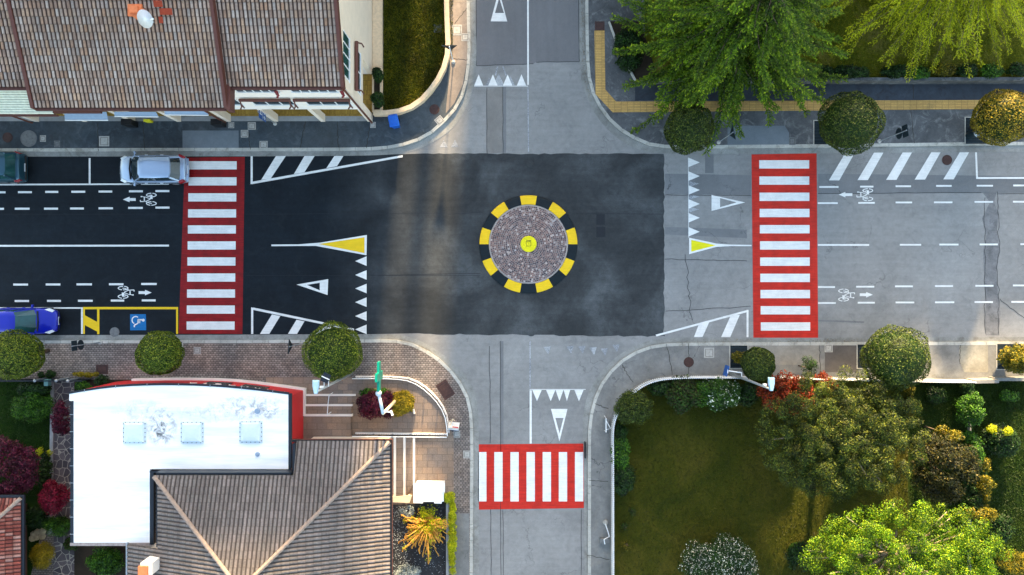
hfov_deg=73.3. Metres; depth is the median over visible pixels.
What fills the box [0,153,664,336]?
road surface
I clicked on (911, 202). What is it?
road marking
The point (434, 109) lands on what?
manhole cover
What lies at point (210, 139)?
pavement surface
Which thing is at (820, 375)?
shrub
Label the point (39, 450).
shrub
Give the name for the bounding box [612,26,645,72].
shrub
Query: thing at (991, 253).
road surface
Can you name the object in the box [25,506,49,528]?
shrub
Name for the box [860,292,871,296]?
road arrow marking
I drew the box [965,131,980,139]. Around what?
litter bin
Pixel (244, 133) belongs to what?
manhole cover
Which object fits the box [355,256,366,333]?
road marking
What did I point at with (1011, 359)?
shrub
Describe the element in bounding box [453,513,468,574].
pavement surface
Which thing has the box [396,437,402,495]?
forecourt slab
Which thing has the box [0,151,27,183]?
teal van
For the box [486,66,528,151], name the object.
road marking
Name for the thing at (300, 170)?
road marking
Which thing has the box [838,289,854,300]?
road bicycle marking
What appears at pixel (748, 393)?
shrub
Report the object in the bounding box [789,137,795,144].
manhole cover
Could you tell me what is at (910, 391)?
hedge
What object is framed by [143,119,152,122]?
mail tray
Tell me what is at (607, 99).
pavement surface
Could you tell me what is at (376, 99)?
shrub
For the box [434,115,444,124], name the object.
manhole cover
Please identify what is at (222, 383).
shop window
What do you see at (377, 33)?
wall
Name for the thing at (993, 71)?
shrub
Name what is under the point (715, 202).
road marking
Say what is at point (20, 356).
clipped tree
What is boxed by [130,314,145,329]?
road wheelchair marking
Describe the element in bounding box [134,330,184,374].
clipped tree
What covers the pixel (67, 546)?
shrub
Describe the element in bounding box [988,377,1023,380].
garden wall
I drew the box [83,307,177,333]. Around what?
road marking
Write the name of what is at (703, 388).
shrub
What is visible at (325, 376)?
street lamp
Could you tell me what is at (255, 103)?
window
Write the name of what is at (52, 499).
maple tree
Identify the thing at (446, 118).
kerb
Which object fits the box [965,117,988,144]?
tree grate
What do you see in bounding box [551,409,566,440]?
road marking
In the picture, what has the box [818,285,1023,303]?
road marking
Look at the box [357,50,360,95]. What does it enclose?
window
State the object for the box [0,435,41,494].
maple tree
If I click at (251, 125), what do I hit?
manhole cover
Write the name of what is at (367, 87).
pavement surface
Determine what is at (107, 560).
shrub
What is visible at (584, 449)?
kerb guard
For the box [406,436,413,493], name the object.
forecourt slab
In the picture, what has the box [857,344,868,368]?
tree grate
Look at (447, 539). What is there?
planter wall
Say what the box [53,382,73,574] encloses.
path
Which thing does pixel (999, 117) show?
clipped tree
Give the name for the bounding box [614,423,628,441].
shrub
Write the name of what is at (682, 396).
shrub
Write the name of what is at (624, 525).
garden plant
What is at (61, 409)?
maple tree
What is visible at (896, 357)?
clipped tree
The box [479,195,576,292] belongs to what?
traffic island
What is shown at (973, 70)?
shrub
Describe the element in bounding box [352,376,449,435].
railing
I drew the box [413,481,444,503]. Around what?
utility cabinet
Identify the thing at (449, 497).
hedge
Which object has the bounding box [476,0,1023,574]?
road surface
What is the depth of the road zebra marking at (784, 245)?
42.99 m
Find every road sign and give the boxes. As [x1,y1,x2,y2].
[71,340,102,350]
[877,124,908,142]
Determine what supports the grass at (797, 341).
on the road gutter strip at (597, 382)
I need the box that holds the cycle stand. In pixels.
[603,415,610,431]
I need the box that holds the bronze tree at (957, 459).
[908,430,981,506]
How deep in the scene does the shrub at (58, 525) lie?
42.03 m
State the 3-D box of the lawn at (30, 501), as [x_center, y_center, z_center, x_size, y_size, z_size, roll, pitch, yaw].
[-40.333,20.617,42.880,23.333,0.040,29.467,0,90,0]
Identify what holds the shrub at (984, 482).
on the lawn at (962, 427)
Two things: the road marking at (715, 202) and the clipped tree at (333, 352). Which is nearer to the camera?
the clipped tree at (333, 352)
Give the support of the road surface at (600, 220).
on the road surface at (611, 283)
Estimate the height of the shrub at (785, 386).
2.365 m
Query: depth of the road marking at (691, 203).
42.99 m
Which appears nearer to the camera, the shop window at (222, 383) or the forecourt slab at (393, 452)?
the shop window at (222, 383)
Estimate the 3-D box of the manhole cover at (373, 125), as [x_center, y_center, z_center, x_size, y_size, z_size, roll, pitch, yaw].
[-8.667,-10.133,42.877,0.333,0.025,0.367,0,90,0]
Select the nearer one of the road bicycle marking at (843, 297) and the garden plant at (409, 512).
the garden plant at (409, 512)
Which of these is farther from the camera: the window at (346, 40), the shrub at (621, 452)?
the shrub at (621, 452)
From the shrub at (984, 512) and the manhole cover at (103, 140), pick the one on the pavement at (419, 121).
the manhole cover at (103, 140)
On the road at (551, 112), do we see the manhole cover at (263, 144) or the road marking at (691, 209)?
the road marking at (691, 209)
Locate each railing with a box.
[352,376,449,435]
[352,432,447,437]
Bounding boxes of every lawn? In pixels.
[0,382,49,574]
[384,0,445,109]
[610,21,655,79]
[614,378,907,574]
[644,0,1023,77]
[908,381,1023,574]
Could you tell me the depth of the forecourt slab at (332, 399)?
42.80 m
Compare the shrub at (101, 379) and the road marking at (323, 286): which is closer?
the shrub at (101, 379)
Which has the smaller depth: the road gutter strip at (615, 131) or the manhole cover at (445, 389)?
the manhole cover at (445, 389)
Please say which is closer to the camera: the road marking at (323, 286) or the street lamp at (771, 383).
the street lamp at (771, 383)
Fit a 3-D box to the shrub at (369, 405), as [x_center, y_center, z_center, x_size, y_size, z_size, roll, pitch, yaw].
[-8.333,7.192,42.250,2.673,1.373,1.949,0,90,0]
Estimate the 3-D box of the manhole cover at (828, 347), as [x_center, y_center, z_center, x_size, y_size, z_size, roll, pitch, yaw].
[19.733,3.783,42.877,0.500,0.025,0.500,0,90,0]
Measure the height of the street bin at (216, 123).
0.820 m
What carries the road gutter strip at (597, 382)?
on the road at (551, 112)
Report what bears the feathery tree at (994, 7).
on the lawn at (648, 37)
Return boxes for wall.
[372,0,382,67]
[373,0,450,116]
[446,503,448,574]
[650,77,1023,83]
[967,420,970,573]
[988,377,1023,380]
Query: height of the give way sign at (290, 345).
2.800 m
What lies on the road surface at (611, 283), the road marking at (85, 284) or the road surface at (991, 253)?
the road marking at (85, 284)
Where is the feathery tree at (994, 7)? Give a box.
[812,0,1023,81]
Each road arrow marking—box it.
[123,197,135,201]
[139,290,151,294]
[839,192,851,196]
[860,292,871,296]
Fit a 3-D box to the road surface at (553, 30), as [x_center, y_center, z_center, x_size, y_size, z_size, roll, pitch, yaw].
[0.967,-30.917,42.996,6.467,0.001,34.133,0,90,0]
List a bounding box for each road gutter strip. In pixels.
[3,334,478,574]
[20,0,475,156]
[579,0,1023,153]
[583,337,1023,574]
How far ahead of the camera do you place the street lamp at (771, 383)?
38.84 m
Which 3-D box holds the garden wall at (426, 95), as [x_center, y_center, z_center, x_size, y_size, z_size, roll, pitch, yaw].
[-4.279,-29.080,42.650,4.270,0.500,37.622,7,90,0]
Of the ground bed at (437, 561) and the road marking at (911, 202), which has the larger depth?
the road marking at (911, 202)
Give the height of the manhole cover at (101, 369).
0.025 m
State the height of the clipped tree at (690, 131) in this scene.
4.249 m
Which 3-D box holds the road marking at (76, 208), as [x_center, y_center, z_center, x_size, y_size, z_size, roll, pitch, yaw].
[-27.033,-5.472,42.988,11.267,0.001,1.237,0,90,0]
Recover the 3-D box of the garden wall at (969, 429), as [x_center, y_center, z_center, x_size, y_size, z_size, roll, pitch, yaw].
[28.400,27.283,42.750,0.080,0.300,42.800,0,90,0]
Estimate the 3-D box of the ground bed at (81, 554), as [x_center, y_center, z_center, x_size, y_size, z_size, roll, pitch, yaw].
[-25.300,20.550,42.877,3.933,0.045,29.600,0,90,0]
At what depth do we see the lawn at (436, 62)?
42.86 m
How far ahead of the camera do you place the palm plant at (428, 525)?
42.02 m
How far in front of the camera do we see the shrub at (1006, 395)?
42.23 m
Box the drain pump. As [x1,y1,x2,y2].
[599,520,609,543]
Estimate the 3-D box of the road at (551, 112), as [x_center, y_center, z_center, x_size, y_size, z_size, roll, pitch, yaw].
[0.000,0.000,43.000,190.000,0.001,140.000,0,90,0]
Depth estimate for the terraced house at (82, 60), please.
34.38 m
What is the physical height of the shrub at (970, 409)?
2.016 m
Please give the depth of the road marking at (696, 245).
42.99 m
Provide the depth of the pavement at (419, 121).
42.88 m
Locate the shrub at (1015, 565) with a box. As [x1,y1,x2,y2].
[996,549,1023,574]
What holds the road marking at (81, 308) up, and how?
on the road surface at (611, 283)
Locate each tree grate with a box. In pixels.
[729,345,747,368]
[813,120,827,144]
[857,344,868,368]
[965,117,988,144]
[996,343,1021,369]
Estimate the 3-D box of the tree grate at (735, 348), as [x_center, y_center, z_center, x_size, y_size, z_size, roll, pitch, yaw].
[14.133,4.317,42.883,1.187,0.035,1.520,0,90,0]
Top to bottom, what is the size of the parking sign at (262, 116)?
2.900 m
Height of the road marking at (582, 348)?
0.001 m
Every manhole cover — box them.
[2,132,12,142]
[20,130,36,146]
[40,135,45,141]
[54,141,59,146]
[96,365,107,373]
[99,136,108,145]
[110,327,118,336]
[194,347,200,353]
[228,122,233,127]
[241,130,247,136]
[248,122,255,129]
[260,141,267,147]
[370,122,375,127]
[429,104,439,113]
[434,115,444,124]
[436,379,454,399]
[452,25,461,34]
[454,431,459,437]
[461,33,468,40]
[463,451,470,457]
[526,327,535,335]
[595,21,604,29]
[684,357,693,366]
[704,348,713,357]
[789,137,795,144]
[825,344,832,351]
[942,155,951,164]
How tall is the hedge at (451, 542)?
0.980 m
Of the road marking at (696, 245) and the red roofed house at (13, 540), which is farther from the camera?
the road marking at (696, 245)
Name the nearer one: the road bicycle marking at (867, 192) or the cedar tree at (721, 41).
the cedar tree at (721, 41)
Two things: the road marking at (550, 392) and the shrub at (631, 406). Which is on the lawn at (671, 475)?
the shrub at (631, 406)
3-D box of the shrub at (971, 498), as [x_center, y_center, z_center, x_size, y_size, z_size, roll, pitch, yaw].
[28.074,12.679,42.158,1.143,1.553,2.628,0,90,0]
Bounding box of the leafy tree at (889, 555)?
[798,496,1015,574]
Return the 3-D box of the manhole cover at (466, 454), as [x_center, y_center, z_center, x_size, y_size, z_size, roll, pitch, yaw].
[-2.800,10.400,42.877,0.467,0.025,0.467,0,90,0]
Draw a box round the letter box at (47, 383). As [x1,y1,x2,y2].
[44,379,50,385]
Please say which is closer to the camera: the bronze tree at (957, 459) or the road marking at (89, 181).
the bronze tree at (957, 459)
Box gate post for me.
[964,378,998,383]
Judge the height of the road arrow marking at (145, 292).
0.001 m
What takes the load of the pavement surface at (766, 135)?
on the pavement at (938, 125)
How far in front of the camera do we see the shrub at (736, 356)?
42.31 m
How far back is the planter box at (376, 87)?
42.52 m
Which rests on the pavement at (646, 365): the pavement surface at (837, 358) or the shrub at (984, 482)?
the pavement surface at (837, 358)
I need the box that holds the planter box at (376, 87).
[372,67,382,111]
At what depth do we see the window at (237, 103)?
38.68 m
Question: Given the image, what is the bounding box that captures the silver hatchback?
[120,151,188,185]
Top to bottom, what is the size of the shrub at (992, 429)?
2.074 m
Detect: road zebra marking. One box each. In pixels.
[179,157,244,333]
[478,444,583,509]
[752,153,817,337]
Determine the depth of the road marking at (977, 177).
42.99 m
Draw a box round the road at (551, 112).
[255,36,1023,574]
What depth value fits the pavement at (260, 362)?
42.88 m
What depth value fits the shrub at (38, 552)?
42.11 m
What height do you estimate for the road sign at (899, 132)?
3.025 m
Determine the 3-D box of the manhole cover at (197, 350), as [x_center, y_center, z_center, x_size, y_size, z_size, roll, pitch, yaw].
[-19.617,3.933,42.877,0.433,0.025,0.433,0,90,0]
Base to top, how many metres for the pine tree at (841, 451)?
5.080 m
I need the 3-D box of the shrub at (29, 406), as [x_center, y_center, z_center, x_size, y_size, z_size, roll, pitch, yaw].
[-29.305,7.305,42.157,2.698,1.557,2.225,29,90,0]
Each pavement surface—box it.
[0,116,366,120]
[57,74,371,115]
[97,8,960,559]
[183,131,238,148]
[266,376,453,529]
[446,0,467,111]
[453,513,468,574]
[594,30,983,111]
[635,84,1023,100]
[728,126,788,144]
[748,345,819,364]
[825,346,857,371]
[959,345,987,371]
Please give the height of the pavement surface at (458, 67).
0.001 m
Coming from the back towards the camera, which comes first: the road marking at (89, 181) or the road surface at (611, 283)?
the road surface at (611, 283)
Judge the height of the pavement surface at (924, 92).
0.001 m
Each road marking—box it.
[0,158,168,184]
[0,190,169,209]
[0,245,168,246]
[0,307,82,333]
[13,283,156,301]
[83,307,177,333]
[251,155,402,183]
[251,307,353,333]
[271,235,366,254]
[297,279,327,294]
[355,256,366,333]
[440,140,457,146]
[474,0,528,85]
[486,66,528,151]
[491,0,506,20]
[529,341,619,387]
[530,389,585,443]
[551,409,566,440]
[656,310,748,336]
[688,158,699,237]
[689,181,698,211]
[689,238,751,253]
[712,195,744,210]
[818,185,1023,203]
[818,243,1023,245]
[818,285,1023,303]
[829,152,968,179]
[975,152,1023,178]
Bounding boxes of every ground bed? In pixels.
[74,380,130,574]
[393,502,446,574]
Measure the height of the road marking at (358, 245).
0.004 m
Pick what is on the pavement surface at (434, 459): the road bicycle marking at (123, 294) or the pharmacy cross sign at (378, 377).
the pharmacy cross sign at (378, 377)
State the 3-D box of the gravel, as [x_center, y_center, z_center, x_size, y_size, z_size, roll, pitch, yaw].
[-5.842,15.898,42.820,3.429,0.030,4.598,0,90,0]
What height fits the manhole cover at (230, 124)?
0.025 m
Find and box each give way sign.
[288,339,304,353]
[442,45,456,63]
[717,124,735,143]
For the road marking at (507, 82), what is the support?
on the road at (551, 112)
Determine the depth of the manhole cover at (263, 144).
42.87 m
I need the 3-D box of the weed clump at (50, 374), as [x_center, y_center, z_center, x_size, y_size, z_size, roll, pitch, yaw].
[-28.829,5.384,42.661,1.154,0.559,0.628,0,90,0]
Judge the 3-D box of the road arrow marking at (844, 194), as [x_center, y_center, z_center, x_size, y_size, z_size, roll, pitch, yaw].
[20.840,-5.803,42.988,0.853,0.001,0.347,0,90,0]
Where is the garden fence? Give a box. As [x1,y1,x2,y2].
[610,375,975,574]
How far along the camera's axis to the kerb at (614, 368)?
42.88 m
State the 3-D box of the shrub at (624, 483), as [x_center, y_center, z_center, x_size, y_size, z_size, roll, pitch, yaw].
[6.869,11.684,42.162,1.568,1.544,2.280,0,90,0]
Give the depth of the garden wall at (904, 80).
42.26 m
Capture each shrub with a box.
[10,390,55,423]
[17,382,51,395]
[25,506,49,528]
[29,541,55,569]
[36,447,52,456]
[36,451,52,488]
[41,515,69,536]
[63,536,78,550]
[74,381,92,389]
[85,546,125,574]
[94,374,109,385]
[356,389,394,419]
[358,387,390,395]
[370,91,383,107]
[371,67,383,83]
[390,389,415,417]
[394,563,420,574]
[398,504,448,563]
[610,437,630,470]
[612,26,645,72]
[612,464,635,496]
[614,389,653,425]
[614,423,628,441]
[647,380,671,396]
[663,374,703,414]
[677,532,760,574]
[694,380,710,407]
[700,376,741,411]
[731,351,742,362]
[738,381,758,407]
[756,369,815,414]
[783,540,815,571]
[813,370,838,397]
[817,64,830,80]
[821,64,870,78]
[880,63,910,78]
[908,65,930,79]
[923,424,965,443]
[925,386,947,403]
[930,62,956,76]
[953,390,986,428]
[954,62,978,77]
[961,477,983,511]
[963,504,999,524]
[972,458,997,502]
[979,62,1004,78]
[981,421,1021,457]
[986,424,1013,435]
[987,513,1015,543]
[996,342,1023,374]
[996,549,1023,574]
[999,389,1019,402]
[1004,61,1023,76]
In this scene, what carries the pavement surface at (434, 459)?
on the pavement at (260, 362)
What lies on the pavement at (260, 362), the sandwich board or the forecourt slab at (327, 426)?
the sandwich board
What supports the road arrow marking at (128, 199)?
on the road surface at (611, 283)
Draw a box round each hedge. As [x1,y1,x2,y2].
[444,491,455,503]
[447,502,457,574]
[905,383,916,416]
[959,383,974,395]
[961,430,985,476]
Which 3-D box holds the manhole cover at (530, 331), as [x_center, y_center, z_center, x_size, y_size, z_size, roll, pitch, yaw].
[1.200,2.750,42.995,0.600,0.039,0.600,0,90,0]
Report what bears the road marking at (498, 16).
on the road surface at (553, 30)
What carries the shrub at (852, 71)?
on the lawn at (648, 37)
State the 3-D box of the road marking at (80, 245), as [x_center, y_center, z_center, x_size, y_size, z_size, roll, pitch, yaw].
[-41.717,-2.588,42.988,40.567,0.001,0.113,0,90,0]
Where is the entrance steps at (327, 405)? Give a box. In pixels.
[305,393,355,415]
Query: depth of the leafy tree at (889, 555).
38.18 m
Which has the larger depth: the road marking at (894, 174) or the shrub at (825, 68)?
the road marking at (894, 174)
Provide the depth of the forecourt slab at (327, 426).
42.64 m
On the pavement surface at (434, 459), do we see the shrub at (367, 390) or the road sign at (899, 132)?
the shrub at (367, 390)
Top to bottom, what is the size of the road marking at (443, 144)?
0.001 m
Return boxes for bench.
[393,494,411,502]
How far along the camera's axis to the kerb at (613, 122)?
42.88 m
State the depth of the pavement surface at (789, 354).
42.88 m
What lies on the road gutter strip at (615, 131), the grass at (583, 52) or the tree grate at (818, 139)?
the grass at (583, 52)
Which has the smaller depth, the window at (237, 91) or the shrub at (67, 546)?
the window at (237, 91)
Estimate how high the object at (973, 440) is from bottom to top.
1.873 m
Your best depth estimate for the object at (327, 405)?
42.70 m
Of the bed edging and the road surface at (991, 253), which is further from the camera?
the road surface at (991, 253)
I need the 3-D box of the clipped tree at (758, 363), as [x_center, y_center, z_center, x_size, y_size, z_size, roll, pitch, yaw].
[14.521,4.526,41.284,2.007,3.291,2.069,0,90,0]
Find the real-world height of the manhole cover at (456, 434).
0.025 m
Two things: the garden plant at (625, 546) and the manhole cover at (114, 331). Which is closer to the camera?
the garden plant at (625, 546)
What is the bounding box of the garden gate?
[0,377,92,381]
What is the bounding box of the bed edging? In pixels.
[608,21,635,80]
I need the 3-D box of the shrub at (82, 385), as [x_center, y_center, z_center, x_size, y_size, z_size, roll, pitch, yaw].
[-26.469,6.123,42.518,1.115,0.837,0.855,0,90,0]
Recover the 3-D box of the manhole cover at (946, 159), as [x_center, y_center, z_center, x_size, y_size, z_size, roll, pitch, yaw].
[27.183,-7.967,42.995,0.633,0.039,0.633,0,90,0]
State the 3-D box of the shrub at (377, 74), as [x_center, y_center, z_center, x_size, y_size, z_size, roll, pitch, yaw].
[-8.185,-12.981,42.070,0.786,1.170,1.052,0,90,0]
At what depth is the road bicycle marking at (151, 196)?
42.99 m
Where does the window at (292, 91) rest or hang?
in the terraced house at (82, 60)
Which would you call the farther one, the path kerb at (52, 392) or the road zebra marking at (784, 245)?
the road zebra marking at (784, 245)
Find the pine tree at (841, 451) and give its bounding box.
[754,365,931,503]
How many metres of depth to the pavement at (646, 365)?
42.88 m
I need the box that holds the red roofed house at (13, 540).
[0,495,26,574]
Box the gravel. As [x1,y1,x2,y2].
[393,507,444,572]
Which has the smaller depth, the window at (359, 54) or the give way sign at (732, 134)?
the window at (359, 54)
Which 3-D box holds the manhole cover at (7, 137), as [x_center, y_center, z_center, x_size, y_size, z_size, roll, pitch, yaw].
[-31.433,-9.350,42.880,0.633,0.039,0.633,0,90,0]
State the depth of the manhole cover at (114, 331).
42.98 m
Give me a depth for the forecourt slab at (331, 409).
42.72 m
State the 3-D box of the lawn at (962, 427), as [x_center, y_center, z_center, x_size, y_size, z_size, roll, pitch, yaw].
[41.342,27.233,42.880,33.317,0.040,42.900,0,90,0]
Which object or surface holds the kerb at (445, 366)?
on the pavement at (260, 362)
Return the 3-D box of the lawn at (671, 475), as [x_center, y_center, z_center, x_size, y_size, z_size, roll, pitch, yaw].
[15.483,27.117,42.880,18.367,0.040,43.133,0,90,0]
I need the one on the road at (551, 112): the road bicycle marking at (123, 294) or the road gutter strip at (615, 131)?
the road gutter strip at (615, 131)
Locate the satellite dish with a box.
[137,9,153,27]
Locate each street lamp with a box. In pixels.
[312,372,353,393]
[723,365,774,390]
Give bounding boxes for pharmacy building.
[69,378,305,545]
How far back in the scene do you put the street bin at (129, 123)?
42.09 m
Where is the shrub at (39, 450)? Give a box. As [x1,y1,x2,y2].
[36,447,52,456]
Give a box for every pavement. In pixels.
[0,0,466,147]
[4,342,469,574]
[588,0,1023,144]
[591,345,1023,574]
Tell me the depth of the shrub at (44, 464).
42.16 m
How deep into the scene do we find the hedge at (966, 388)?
41.90 m
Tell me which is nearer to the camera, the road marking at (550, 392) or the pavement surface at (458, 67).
the pavement surface at (458, 67)
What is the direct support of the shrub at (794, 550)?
on the lawn at (671, 475)
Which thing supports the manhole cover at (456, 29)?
on the pavement at (419, 121)
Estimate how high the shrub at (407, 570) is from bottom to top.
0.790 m
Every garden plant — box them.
[399,506,414,518]
[620,522,627,529]
[621,541,631,550]
[628,507,636,515]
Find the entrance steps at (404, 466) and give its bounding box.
[394,436,414,495]
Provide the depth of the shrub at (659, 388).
41.83 m
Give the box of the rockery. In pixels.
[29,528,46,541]
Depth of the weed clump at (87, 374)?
42.56 m
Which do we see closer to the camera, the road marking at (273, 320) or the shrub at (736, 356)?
the shrub at (736, 356)
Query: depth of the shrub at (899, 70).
41.98 m
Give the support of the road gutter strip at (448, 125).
on the road at (551, 112)
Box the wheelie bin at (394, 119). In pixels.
[388,114,399,128]
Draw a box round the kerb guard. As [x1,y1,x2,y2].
[584,441,585,458]
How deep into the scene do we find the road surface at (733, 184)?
43.00 m
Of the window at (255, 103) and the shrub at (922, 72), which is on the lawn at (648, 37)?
the shrub at (922, 72)
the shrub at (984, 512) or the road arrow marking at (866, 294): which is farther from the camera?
the road arrow marking at (866, 294)
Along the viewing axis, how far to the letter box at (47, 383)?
41.90 m
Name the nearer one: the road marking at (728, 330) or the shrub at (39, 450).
the shrub at (39, 450)
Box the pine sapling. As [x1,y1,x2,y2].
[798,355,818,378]
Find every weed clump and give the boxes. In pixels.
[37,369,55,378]
[72,372,98,377]
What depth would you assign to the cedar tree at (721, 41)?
38.43 m
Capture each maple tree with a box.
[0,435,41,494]
[37,479,69,514]
[50,399,69,436]
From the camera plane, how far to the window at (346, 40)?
35.97 m
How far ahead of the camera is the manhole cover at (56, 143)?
42.87 m
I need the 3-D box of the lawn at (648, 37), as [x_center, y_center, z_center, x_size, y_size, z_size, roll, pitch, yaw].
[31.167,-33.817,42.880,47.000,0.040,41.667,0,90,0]
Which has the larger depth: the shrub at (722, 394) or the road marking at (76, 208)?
the road marking at (76, 208)
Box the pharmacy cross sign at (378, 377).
[375,361,395,415]
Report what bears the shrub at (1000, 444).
on the lawn at (962, 427)
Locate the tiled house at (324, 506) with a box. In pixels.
[126,437,392,574]
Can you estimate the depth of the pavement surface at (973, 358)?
42.88 m
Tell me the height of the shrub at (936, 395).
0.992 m
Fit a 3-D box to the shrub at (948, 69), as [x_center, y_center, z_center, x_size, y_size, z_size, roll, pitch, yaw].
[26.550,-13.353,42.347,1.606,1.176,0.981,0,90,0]
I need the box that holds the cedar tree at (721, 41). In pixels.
[609,0,848,156]
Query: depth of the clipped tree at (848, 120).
39.16 m
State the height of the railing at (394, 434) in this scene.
1.024 m
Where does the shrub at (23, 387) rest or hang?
on the lawn at (30, 501)
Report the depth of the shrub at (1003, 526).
42.12 m
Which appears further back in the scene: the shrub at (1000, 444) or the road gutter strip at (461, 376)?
the road gutter strip at (461, 376)
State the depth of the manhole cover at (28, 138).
42.87 m
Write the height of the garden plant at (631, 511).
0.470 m
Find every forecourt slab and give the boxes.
[303,416,351,438]
[306,396,352,403]
[306,406,351,413]
[348,435,393,494]
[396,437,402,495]
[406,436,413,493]
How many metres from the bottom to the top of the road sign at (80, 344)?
2.800 m
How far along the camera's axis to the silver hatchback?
41.91 m
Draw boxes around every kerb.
[0,0,470,151]
[35,339,472,574]
[47,382,54,533]
[585,0,1023,147]
[588,342,1023,574]
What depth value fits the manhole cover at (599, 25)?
42.87 m
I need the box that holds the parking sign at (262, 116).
[257,110,276,125]
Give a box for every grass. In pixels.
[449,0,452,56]
[581,2,589,94]
[703,339,857,342]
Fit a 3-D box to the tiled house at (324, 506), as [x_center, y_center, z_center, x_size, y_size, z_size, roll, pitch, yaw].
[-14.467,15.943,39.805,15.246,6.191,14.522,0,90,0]
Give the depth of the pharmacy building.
39.50 m
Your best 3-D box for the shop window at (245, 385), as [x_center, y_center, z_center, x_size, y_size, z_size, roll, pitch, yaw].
[-15.498,5.995,41.250,1.500,1.300,0.050,7,90,0]
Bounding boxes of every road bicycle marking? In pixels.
[118,286,133,298]
[140,193,156,205]
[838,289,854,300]
[856,188,872,200]
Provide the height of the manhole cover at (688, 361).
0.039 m
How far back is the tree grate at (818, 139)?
42.87 m
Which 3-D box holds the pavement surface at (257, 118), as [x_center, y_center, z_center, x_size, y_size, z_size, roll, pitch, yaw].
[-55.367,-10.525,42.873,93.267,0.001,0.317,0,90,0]
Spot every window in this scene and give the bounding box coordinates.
[202,381,232,384]
[235,90,280,92]
[235,98,244,105]
[241,384,269,388]
[246,98,297,105]
[290,90,339,92]
[301,98,353,105]
[343,30,349,82]
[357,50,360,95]
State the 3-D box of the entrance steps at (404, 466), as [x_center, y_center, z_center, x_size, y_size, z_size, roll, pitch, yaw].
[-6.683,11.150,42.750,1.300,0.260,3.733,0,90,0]
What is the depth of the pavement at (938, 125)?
42.88 m
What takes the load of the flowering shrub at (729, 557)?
on the lawn at (671, 475)
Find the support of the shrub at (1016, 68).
on the lawn at (648, 37)
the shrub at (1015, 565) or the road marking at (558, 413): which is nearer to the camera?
the shrub at (1015, 565)
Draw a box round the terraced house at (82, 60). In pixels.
[0,0,372,123]
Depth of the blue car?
42.05 m
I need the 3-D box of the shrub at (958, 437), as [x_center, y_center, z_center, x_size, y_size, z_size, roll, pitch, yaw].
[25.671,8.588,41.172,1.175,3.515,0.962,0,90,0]
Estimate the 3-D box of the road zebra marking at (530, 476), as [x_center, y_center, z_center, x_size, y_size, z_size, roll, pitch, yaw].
[1.085,11.817,42.990,6.870,0.004,4.133,0,90,0]
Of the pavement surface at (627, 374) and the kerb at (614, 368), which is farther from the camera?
the kerb at (614, 368)
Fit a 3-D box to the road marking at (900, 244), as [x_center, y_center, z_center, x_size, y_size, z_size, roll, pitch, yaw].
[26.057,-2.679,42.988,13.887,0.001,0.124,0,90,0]
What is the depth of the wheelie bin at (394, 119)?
41.91 m
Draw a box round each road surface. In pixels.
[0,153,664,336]
[245,212,624,275]
[476,0,578,64]
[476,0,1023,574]
[486,86,1023,443]
[982,193,1000,334]
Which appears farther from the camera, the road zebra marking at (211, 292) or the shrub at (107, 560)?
the road zebra marking at (211, 292)
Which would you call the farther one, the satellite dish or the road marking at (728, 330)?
the road marking at (728, 330)
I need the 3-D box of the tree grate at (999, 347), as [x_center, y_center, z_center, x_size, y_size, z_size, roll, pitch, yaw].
[30.983,4.300,42.883,1.620,0.035,1.687,0,90,0]
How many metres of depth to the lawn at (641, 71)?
42.85 m
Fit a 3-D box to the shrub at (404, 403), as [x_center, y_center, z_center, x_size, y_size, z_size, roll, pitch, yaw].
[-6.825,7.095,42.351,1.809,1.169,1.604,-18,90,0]
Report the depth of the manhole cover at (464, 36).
42.87 m
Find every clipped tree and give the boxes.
[0,329,49,379]
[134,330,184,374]
[301,320,362,380]
[663,105,713,154]
[740,346,775,380]
[817,90,886,155]
[859,324,931,392]
[969,88,1023,146]
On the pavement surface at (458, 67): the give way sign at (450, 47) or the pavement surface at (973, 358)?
the give way sign at (450, 47)
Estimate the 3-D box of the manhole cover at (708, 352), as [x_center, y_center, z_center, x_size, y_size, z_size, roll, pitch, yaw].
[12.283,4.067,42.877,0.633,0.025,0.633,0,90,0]
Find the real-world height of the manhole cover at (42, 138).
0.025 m
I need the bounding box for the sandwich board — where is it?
[448,419,459,430]
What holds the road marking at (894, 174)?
on the road at (551, 112)
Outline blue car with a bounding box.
[0,304,59,334]

